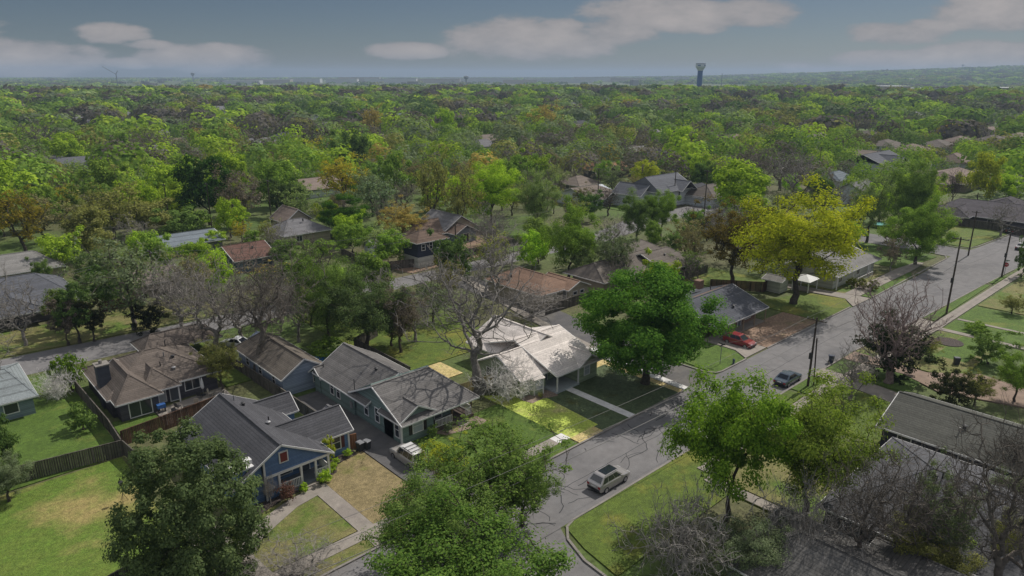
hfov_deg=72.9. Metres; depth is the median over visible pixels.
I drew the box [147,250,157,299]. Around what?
utility pole
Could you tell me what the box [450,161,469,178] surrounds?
tree
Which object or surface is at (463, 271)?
tree
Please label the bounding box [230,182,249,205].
tree
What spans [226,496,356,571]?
lawn
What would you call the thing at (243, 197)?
tree
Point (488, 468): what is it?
tree
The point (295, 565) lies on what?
tree
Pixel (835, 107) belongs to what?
distant wood
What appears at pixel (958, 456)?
window
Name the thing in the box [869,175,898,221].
tree
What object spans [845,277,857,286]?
hedge
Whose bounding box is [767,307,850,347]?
kerb
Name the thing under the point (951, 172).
house
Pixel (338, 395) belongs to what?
window
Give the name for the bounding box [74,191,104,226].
tree
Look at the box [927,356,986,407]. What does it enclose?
shrub
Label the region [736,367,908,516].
tree
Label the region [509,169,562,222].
tree
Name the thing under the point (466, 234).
window
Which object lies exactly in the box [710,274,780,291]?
fence
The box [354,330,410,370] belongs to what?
fence
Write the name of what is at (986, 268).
street
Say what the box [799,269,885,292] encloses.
lawn
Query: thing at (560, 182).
tree
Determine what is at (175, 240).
house
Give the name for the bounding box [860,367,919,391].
lawn
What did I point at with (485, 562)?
tree
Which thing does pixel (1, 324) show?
tree
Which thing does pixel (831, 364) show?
kerb
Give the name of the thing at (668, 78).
warehouse
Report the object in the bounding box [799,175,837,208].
tree
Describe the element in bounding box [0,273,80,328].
house
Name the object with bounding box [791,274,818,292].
canopy tent
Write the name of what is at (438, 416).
window
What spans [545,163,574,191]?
tree
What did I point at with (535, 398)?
mulch bed
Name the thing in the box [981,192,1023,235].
tree
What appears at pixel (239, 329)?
tree
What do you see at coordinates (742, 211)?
tree
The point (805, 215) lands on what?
tree
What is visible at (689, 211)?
tree
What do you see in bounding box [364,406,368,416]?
window
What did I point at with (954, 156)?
house
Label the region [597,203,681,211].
lawn
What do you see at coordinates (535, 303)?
tree
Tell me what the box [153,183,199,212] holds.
tree
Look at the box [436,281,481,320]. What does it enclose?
tree
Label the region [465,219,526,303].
tree
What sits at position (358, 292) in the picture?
tree
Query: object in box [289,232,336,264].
tree
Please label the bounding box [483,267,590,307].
house
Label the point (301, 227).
house
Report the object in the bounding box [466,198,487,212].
tree
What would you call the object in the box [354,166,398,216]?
tree
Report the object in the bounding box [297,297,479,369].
lawn
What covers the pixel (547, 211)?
power line
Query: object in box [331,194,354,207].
tree
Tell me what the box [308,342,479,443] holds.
house
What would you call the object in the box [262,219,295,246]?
tree
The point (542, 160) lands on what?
tree
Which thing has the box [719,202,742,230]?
tree
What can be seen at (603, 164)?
tree
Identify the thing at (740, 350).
driveway
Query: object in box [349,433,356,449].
fence
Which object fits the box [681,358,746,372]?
kerb
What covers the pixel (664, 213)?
tree
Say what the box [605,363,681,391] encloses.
lawn
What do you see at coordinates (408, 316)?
tree
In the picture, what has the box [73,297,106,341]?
tree
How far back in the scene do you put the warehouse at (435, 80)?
3520.67 m
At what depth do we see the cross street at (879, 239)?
161.27 m
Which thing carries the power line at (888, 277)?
attached to the utility pole at (811, 356)
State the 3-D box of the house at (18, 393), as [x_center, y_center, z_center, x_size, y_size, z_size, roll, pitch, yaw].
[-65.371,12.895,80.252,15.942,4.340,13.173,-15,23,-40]
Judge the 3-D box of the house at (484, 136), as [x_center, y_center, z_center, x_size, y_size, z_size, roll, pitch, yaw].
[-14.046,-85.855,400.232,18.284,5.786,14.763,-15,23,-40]
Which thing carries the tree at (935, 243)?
on the lawn at (870, 249)
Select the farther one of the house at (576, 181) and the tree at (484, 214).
the house at (576, 181)
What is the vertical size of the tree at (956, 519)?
11.491 m
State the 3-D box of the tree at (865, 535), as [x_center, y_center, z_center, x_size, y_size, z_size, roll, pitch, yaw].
[26.587,17.058,52.721,7.294,12.842,7.027,-3,17,-9]
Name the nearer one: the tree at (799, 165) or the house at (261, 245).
the house at (261, 245)
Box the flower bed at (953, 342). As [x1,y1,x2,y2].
[934,337,963,346]
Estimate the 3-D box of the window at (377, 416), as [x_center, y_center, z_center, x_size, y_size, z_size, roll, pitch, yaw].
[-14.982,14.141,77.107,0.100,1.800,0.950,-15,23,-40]
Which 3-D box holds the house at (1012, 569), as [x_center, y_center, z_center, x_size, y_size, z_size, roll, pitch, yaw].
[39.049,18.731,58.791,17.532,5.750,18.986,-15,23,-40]
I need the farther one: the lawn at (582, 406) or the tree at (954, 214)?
the tree at (954, 214)
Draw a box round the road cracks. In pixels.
[471,264,975,544]
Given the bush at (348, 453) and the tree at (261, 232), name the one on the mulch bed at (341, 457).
the bush at (348, 453)
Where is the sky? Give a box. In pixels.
[0,0,1023,77]
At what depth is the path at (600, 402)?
83.96 m
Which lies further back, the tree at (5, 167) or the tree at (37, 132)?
the tree at (37, 132)
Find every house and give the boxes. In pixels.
[0,250,65,277]
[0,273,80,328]
[0,362,38,420]
[45,156,89,170]
[80,323,222,421]
[115,264,181,299]
[156,228,225,256]
[176,391,353,507]
[212,240,276,273]
[234,331,321,394]
[237,137,276,147]
[262,217,331,244]
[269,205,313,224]
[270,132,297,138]
[296,175,348,198]
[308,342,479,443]
[383,218,478,243]
[400,228,449,267]
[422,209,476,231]
[465,139,499,150]
[466,315,602,398]
[470,134,497,141]
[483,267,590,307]
[556,175,601,190]
[556,184,617,207]
[563,239,699,291]
[574,120,589,125]
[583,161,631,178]
[612,172,697,206]
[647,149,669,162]
[664,279,768,334]
[685,182,722,205]
[685,183,730,207]
[720,508,966,575]
[761,245,881,293]
[805,132,825,142]
[817,437,1023,575]
[826,170,850,187]
[831,179,871,204]
[842,150,906,174]
[849,149,878,158]
[860,130,880,137]
[863,139,905,150]
[876,391,1023,479]
[892,143,930,153]
[921,139,953,152]
[929,167,979,192]
[932,152,969,168]
[939,198,1023,227]
[944,136,969,142]
[974,134,1006,145]
[980,126,995,135]
[989,196,1023,204]
[1002,132,1023,138]
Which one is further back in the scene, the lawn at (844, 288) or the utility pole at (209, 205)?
the utility pole at (209, 205)
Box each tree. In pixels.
[0,158,53,200]
[0,184,64,250]
[0,264,23,378]
[0,278,54,345]
[0,413,21,465]
[0,448,35,501]
[1,196,21,236]
[4,190,75,238]
[8,111,61,149]
[11,185,62,229]
[13,181,44,207]
[24,256,53,273]
[34,225,83,270]
[39,288,78,315]
[40,130,90,156]
[41,298,76,345]
[44,188,77,220]
[46,175,78,214]
[51,280,94,343]
[51,351,87,390]
[55,205,114,258]
[55,231,176,329]
[56,164,158,241]
[63,158,133,199]
[67,248,114,283]
[71,241,123,267]
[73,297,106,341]
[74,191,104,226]
[74,263,125,312]
[77,183,116,217]
[78,191,110,214]
[91,234,118,259]
[100,416,274,575]
[109,179,161,224]
[109,214,156,245]
[110,193,174,232]
[113,131,131,149]
[119,229,176,265]
[121,121,172,154]
[124,230,146,263]
[133,244,212,326]
[139,156,192,193]
[141,250,258,349]
[145,250,187,302]
[148,181,170,210]
[149,205,211,234]
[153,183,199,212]
[156,170,195,208]
[159,252,219,310]
[168,153,234,225]
[173,231,224,260]
[181,243,214,276]
[184,123,224,149]
[188,333,242,389]
[198,225,326,370]
[198,248,234,293]
[203,151,249,186]
[204,229,226,245]
[208,274,267,335]
[211,160,262,229]
[212,196,246,237]
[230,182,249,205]
[232,216,251,241]
[236,260,290,283]
[238,529,361,575]
[240,230,265,242]
[248,158,300,207]
[250,247,345,299]
[250,268,304,322]
[256,177,306,207]
[257,217,282,243]
[261,274,316,342]
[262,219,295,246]
[268,238,308,262]
[271,171,333,219]
[286,247,363,345]
[286,277,316,326]
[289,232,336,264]
[298,238,339,261]
[302,129,332,153]
[311,199,338,226]
[315,253,413,344]
[316,193,374,227]
[316,265,350,284]
[317,152,370,204]
[321,435,335,458]
[324,189,348,206]
[328,129,372,164]
[328,168,363,196]
[330,223,369,252]
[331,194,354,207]
[333,208,365,240]
[337,263,368,328]
[345,171,408,225]
[349,248,394,287]
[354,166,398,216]
[356,163,376,177]
[356,439,503,567]
[357,104,382,127]
[361,159,393,184]
[361,475,577,575]
[362,263,402,299]
[365,213,410,250]
[365,226,411,260]
[367,195,403,222]
[372,285,413,345]
[375,149,420,203]
[375,276,429,352]
[376,195,429,232]
[386,241,564,394]
[391,176,419,210]
[394,151,430,192]
[397,143,450,210]
[398,181,413,197]
[409,286,442,340]
[410,248,465,311]
[410,412,572,533]
[411,278,451,321]
[413,197,445,214]
[417,427,472,482]
[418,183,450,206]
[426,228,475,285]
[428,162,461,203]
[430,108,456,132]
[430,155,486,216]
[430,255,465,290]
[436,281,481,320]
[439,172,471,198]
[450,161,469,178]
[452,158,526,225]
[461,159,500,202]
[461,167,477,189]
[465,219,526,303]
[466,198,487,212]
[466,208,511,239]
[468,206,517,261]
[469,223,512,273]
[488,426,563,527]
[493,154,523,188]
[497,279,574,317]
[499,181,527,215]
[500,153,539,189]
[507,164,561,190]
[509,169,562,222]
[513,217,552,263]
[515,228,549,269]
[520,148,553,181]
[525,100,563,124]
[532,178,558,210]
[537,193,602,276]
[544,182,563,213]
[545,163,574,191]
[551,173,567,188]
[562,190,590,217]
[565,241,603,268]
[570,260,738,384]
[572,182,594,201]
[578,189,603,220]
[580,227,597,261]
[592,160,619,179]
[593,217,639,269]
[594,183,620,215]
[596,156,634,188]
[597,214,633,242]
[600,252,643,290]
[617,188,660,238]
[620,169,641,182]
[628,159,660,178]
[642,247,681,287]
[644,219,662,244]
[645,189,681,236]
[656,363,805,521]
[661,226,686,250]
[663,209,706,252]
[664,125,705,158]
[667,242,712,272]
[672,228,711,265]
[678,204,698,223]
[678,248,709,288]
[679,144,710,182]
[681,205,710,234]
[684,155,720,183]
[690,193,774,283]
[693,207,719,240]
[701,511,794,575]
[702,200,727,225]
[703,208,726,242]
[706,196,765,260]
[712,156,774,210]
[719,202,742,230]
[724,205,752,219]
[727,138,786,174]
[728,173,877,304]
[729,146,776,181]
[735,167,771,196]
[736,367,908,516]
[754,241,780,273]
[757,141,807,189]
[757,204,785,226]
[764,178,803,211]
[766,142,830,206]
[781,173,801,192]
[783,209,812,223]
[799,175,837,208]
[802,185,831,219]
[806,167,833,195]
[819,440,930,554]
[823,339,881,400]
[830,179,849,210]
[843,192,882,224]
[849,213,868,243]
[849,269,955,383]
[849,307,937,384]
[850,163,900,242]
[855,425,986,559]
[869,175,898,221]
[874,178,897,188]
[875,192,961,264]
[875,236,914,271]
[879,224,903,248]
[883,160,948,242]
[885,505,986,575]
[902,446,987,565]
[911,238,936,252]
[927,196,971,238]
[932,185,940,204]
[940,393,1023,575]
[947,167,966,200]
[955,150,1007,199]
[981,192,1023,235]
[985,418,1023,469]
[987,466,1023,494]
[988,165,1023,198]
[989,505,1021,553]
[990,347,1023,401]
[997,290,1023,313]
[1014,235,1023,276]
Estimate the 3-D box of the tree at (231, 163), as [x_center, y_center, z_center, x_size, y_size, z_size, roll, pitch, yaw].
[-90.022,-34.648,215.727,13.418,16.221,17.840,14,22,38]
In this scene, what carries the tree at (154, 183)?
on the ground at (248, 389)
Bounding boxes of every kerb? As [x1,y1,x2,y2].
[320,529,415,575]
[547,371,683,460]
[566,375,810,575]
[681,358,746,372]
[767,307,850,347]
[824,358,841,368]
[871,243,946,297]
[902,234,1009,248]
[922,269,1013,318]
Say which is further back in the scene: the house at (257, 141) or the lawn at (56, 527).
the house at (257, 141)
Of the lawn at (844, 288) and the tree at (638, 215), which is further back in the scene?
the tree at (638, 215)
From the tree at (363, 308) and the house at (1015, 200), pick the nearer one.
the tree at (363, 308)
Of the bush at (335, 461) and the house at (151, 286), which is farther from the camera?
the house at (151, 286)
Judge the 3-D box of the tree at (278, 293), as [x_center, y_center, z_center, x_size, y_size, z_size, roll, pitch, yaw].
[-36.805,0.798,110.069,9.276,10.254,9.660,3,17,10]
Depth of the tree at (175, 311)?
103.06 m
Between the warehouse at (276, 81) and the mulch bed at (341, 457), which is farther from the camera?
the warehouse at (276, 81)
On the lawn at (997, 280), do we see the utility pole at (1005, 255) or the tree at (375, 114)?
the utility pole at (1005, 255)
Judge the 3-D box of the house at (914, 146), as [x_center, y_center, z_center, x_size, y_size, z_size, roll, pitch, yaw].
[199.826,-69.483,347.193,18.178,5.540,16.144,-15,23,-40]
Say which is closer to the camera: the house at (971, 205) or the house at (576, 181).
the house at (971, 205)
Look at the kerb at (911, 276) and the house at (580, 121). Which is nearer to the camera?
the kerb at (911, 276)
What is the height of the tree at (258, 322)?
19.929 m
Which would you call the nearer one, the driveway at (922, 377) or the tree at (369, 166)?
the driveway at (922, 377)
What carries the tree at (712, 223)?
on the ground at (248, 389)
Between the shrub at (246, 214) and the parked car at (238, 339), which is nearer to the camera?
the parked car at (238, 339)
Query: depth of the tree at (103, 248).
135.46 m
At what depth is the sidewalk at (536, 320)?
115.37 m
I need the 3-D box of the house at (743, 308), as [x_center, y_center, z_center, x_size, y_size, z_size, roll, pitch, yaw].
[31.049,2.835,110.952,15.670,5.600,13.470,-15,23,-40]
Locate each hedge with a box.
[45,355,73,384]
[306,334,342,360]
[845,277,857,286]
[856,278,867,288]
[867,280,879,289]
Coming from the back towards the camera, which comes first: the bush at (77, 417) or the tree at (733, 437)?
the bush at (77, 417)
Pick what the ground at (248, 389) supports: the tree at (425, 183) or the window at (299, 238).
the tree at (425, 183)
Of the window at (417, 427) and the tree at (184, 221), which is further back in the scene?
the tree at (184, 221)
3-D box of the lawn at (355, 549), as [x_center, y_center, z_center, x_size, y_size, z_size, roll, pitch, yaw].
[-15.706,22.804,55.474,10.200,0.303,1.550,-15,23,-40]
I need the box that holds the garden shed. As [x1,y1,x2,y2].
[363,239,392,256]
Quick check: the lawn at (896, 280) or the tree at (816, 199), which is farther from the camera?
the tree at (816, 199)
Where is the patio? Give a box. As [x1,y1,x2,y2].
[156,387,231,424]
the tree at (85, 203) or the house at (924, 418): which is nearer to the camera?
the house at (924, 418)
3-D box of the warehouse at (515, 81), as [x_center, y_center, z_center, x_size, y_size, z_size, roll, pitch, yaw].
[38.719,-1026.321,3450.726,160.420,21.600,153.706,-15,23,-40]
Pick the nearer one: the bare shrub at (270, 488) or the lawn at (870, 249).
the bare shrub at (270, 488)
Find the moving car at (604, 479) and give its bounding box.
[587,463,629,493]
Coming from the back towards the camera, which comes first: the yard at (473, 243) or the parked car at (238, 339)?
the yard at (473, 243)
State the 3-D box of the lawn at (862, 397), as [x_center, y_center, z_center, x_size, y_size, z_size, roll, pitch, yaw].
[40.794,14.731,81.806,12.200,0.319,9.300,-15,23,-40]
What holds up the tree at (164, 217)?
on the ground at (248, 389)
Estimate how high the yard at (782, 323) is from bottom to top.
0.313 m
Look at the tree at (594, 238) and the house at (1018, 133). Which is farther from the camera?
the house at (1018, 133)
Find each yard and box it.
[394,255,477,273]
[464,231,512,248]
[740,312,815,347]
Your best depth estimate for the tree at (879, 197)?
161.15 m
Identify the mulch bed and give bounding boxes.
[241,489,301,516]
[319,450,356,483]
[436,416,485,434]
[521,389,557,402]
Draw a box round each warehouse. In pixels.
[223,80,262,83]
[262,79,292,83]
[284,78,322,82]
[326,79,358,82]
[338,77,380,81]
[364,79,387,82]
[388,78,417,82]
[417,78,460,82]
[467,78,512,82]
[503,80,536,83]
[525,78,591,82]
[574,77,629,81]
[610,78,645,81]
[662,77,689,80]
[878,86,911,89]
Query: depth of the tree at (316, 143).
313.64 m
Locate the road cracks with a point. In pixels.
(656, 436)
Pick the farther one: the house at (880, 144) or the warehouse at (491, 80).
the warehouse at (491, 80)
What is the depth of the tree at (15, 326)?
100.09 m
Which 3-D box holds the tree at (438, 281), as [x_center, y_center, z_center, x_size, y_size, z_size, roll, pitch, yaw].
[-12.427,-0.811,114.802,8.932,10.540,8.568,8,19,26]
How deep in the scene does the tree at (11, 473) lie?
63.42 m
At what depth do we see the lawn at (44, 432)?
76.79 m
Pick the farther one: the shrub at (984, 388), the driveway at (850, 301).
the driveway at (850, 301)
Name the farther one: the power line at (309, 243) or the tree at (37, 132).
the tree at (37, 132)
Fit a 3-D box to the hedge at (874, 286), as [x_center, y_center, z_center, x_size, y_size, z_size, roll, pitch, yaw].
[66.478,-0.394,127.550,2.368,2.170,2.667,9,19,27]
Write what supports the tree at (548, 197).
on the ground at (248, 389)
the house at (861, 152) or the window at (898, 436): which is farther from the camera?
the house at (861, 152)
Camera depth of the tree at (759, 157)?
246.35 m
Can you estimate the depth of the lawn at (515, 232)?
175.12 m
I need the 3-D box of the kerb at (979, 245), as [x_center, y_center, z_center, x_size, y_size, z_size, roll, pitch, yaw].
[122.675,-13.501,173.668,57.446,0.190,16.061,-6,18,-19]
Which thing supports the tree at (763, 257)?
on the ground at (248, 389)
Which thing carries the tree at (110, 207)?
on the ground at (248, 389)
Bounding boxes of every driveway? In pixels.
[185,527,276,575]
[296,391,473,500]
[703,335,765,357]
[788,284,868,306]
[812,368,896,401]
[843,351,1023,407]
[906,318,1023,349]
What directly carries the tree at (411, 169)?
on the ground at (248, 389)
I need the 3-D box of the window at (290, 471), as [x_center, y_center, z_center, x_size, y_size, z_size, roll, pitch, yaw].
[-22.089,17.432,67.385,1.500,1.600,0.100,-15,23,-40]
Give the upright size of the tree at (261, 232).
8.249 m
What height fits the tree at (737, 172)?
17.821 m
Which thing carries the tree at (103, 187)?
on the ground at (248, 389)
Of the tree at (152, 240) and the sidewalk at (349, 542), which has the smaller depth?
the sidewalk at (349, 542)
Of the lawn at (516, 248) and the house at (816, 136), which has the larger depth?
the house at (816, 136)
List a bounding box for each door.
[169,387,178,401]
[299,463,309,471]
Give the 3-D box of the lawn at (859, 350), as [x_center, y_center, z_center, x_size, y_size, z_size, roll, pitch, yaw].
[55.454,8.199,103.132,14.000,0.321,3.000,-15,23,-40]
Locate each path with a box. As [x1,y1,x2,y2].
[242,490,317,543]
[311,483,382,545]
[567,387,634,416]
[704,475,778,510]
[957,318,1023,333]
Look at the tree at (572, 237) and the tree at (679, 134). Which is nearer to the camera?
the tree at (572, 237)
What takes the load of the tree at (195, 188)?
on the ground at (248, 389)
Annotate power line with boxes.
[2,251,149,303]
[152,226,453,261]
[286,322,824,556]
[307,336,812,575]
[456,190,633,233]
[589,327,810,360]
[812,239,966,320]
[817,264,955,334]
[950,229,1013,264]
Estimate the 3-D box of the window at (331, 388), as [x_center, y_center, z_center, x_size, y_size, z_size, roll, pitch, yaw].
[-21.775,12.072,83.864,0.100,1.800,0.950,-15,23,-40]
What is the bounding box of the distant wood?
[0,65,1023,198]
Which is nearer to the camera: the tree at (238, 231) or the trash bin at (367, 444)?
the trash bin at (367, 444)
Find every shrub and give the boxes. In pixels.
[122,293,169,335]
[191,210,209,230]
[231,209,251,222]
[260,474,277,503]
[603,466,744,575]
[743,461,871,564]
[922,335,944,354]
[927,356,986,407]
[961,363,1001,404]
[964,320,990,332]
[967,328,1023,364]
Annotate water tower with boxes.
[696,63,705,85]
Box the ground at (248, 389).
[0,67,1023,575]
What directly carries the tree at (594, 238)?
on the ground at (248, 389)
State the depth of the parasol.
85.45 m
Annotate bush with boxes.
[30,366,81,402]
[62,401,97,430]
[272,481,296,500]
[299,481,308,492]
[316,468,332,482]
[330,457,339,464]
[330,462,336,472]
[342,448,352,455]
[427,424,438,437]
[442,421,454,432]
[463,348,542,404]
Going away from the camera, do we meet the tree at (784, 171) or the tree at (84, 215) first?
the tree at (84, 215)
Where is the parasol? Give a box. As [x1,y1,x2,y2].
[200,377,205,395]
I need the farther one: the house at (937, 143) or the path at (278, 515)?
the house at (937, 143)
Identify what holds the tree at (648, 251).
on the ground at (248, 389)
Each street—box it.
[0,204,732,374]
[328,233,1023,575]
[443,275,713,387]
[502,527,601,575]
[705,211,967,256]
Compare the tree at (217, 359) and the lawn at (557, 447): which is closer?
the lawn at (557, 447)
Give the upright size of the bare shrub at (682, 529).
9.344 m
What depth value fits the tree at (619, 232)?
155.48 m
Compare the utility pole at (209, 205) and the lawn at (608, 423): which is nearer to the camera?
the lawn at (608, 423)
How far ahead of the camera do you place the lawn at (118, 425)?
79.17 m
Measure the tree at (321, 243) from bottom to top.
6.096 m
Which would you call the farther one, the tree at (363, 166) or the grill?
the tree at (363, 166)
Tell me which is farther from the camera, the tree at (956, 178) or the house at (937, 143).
the house at (937, 143)
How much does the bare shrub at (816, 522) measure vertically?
10.586 m
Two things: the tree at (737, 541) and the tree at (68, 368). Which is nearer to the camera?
the tree at (737, 541)
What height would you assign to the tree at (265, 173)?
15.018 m
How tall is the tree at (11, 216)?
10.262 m
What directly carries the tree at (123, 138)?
on the ground at (248, 389)
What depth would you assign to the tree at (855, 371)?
83.50 m
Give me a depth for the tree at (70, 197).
188.15 m
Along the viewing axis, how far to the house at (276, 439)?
69.02 m
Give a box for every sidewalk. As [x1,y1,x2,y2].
[274,518,386,575]
[458,275,595,347]
[498,439,567,472]
[550,433,569,442]
[591,348,687,389]
[697,381,838,471]
[845,262,923,295]
[845,268,1023,376]
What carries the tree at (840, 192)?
on the ground at (248, 389)
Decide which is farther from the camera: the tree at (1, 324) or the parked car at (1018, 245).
the parked car at (1018, 245)
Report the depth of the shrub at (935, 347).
95.78 m
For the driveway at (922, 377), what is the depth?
88.24 m
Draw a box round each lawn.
[0,280,304,357]
[0,371,120,492]
[0,457,191,575]
[111,413,160,434]
[192,342,251,387]
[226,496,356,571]
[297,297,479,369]
[301,540,373,575]
[323,451,416,523]
[411,404,557,472]
[429,362,462,377]
[458,238,553,263]
[471,439,577,492]
[482,396,597,438]
[501,228,553,237]
[548,390,619,423]
[565,390,802,575]
[570,427,602,442]
[573,364,677,413]
[594,414,628,429]
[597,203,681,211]
[597,360,607,366]
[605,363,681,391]
[681,341,743,373]
[684,267,764,287]
[728,430,866,522]
[760,293,849,319]
[791,376,825,393]
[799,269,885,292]
[814,386,890,444]
[827,359,859,373]
[856,242,935,267]
[856,330,909,356]
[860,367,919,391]
[861,272,918,297]
[887,220,1007,247]
[900,331,994,373]
[923,284,989,320]
[934,336,984,362]
[944,320,1023,346]
[959,307,1023,331]
[978,280,1023,314]
[989,276,1006,283]
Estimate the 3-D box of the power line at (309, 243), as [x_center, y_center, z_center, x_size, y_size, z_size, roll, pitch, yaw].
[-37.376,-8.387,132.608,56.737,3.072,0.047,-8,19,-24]
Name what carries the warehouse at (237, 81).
on the ground at (248, 389)
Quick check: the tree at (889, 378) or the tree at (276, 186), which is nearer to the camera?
the tree at (889, 378)
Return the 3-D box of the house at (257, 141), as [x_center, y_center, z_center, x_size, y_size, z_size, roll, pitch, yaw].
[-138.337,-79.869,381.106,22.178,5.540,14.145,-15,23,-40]
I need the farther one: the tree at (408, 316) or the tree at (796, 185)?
the tree at (796, 185)
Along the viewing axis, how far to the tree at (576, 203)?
181.92 m
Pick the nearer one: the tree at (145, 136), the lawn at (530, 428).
the lawn at (530, 428)
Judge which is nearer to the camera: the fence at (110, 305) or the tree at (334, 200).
the fence at (110, 305)
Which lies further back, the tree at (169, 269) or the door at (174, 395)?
the tree at (169, 269)
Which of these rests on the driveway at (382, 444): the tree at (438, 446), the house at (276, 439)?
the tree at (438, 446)
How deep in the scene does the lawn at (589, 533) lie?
62.87 m
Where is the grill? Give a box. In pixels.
[156,402,165,413]
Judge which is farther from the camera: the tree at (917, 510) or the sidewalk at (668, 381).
the sidewalk at (668, 381)
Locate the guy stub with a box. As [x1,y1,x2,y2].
[813,338,817,384]
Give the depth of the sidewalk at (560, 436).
75.84 m
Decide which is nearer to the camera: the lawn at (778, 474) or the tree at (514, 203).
the lawn at (778, 474)
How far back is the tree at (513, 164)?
220.02 m
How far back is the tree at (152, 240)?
134.39 m
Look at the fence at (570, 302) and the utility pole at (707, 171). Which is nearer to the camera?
the fence at (570, 302)
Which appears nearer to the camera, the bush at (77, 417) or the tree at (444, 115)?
the bush at (77, 417)
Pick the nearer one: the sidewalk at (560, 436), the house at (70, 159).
the sidewalk at (560, 436)
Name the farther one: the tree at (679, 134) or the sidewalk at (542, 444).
the tree at (679, 134)
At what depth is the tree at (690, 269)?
127.88 m
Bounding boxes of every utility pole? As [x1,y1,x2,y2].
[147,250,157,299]
[206,183,212,227]
[267,180,271,222]
[703,170,710,215]
[807,317,826,385]
[945,237,968,313]
[967,211,981,255]
[1001,228,1018,276]
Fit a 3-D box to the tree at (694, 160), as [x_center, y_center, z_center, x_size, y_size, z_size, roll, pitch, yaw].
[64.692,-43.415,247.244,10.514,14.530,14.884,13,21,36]
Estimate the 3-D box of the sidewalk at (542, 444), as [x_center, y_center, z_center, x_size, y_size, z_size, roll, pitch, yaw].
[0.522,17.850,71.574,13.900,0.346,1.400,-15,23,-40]
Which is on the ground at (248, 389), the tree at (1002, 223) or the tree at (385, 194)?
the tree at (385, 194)
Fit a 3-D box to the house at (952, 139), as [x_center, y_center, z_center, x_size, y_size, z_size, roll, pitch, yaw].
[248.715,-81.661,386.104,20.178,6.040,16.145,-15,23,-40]
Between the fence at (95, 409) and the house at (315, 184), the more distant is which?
the house at (315, 184)
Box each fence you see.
[10,440,123,484]
[74,380,123,454]
[98,299,124,311]
[108,541,179,575]
[120,396,214,443]
[121,440,153,477]
[225,352,314,414]
[341,237,521,269]
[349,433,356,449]
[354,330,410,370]
[460,374,493,391]
[545,265,707,314]
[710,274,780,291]
[946,218,1023,236]
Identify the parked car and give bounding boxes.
[219,335,246,347]
[390,442,426,468]
[723,331,756,347]
[773,370,801,387]
[1005,226,1015,233]
[1015,242,1023,248]
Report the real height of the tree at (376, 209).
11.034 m
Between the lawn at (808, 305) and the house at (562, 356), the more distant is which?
the lawn at (808, 305)
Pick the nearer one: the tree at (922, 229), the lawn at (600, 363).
the lawn at (600, 363)
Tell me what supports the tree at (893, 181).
on the ground at (248, 389)
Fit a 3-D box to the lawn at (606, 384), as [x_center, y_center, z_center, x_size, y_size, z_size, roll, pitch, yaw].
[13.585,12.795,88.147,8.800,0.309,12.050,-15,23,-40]
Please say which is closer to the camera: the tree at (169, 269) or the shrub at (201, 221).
the tree at (169, 269)
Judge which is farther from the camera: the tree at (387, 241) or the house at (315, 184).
the house at (315, 184)
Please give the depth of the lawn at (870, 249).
151.92 m
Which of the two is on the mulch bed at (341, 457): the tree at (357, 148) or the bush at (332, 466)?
the bush at (332, 466)
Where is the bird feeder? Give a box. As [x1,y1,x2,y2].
[118,480,126,499]
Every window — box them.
[2,402,19,414]
[128,398,153,418]
[159,390,166,402]
[184,377,200,391]
[280,470,292,476]
[296,235,302,241]
[330,385,334,395]
[331,436,341,450]
[336,389,340,399]
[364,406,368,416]
[374,406,379,423]
[394,424,399,438]
[412,421,423,433]
[421,244,425,250]
[434,413,441,419]
[463,233,468,241]
[486,366,491,375]
[584,365,589,375]
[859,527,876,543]
[897,435,911,442]
[957,456,973,463]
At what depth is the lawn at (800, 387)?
88.36 m
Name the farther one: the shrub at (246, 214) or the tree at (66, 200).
the tree at (66, 200)
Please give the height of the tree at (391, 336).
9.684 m
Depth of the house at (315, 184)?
227.62 m
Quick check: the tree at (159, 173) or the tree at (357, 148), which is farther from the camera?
the tree at (357, 148)
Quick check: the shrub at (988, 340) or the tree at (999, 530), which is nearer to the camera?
the tree at (999, 530)
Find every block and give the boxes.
[407,81,417,84]
[630,80,638,85]
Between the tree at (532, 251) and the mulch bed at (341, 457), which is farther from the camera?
the tree at (532, 251)
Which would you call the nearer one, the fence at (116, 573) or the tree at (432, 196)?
the fence at (116, 573)
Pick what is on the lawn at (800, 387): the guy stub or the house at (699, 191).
the guy stub
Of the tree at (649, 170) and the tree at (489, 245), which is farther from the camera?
the tree at (649, 170)
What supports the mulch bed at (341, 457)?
on the lawn at (360, 481)
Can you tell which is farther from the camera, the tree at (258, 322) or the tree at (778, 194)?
the tree at (778, 194)
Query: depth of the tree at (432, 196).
198.42 m
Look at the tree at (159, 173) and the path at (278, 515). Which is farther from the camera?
the tree at (159, 173)
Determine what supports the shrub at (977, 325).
on the lawn at (957, 325)
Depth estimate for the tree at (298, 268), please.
120.67 m
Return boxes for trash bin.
[355,440,364,451]
[362,438,370,449]
[828,354,834,362]
[953,356,960,364]

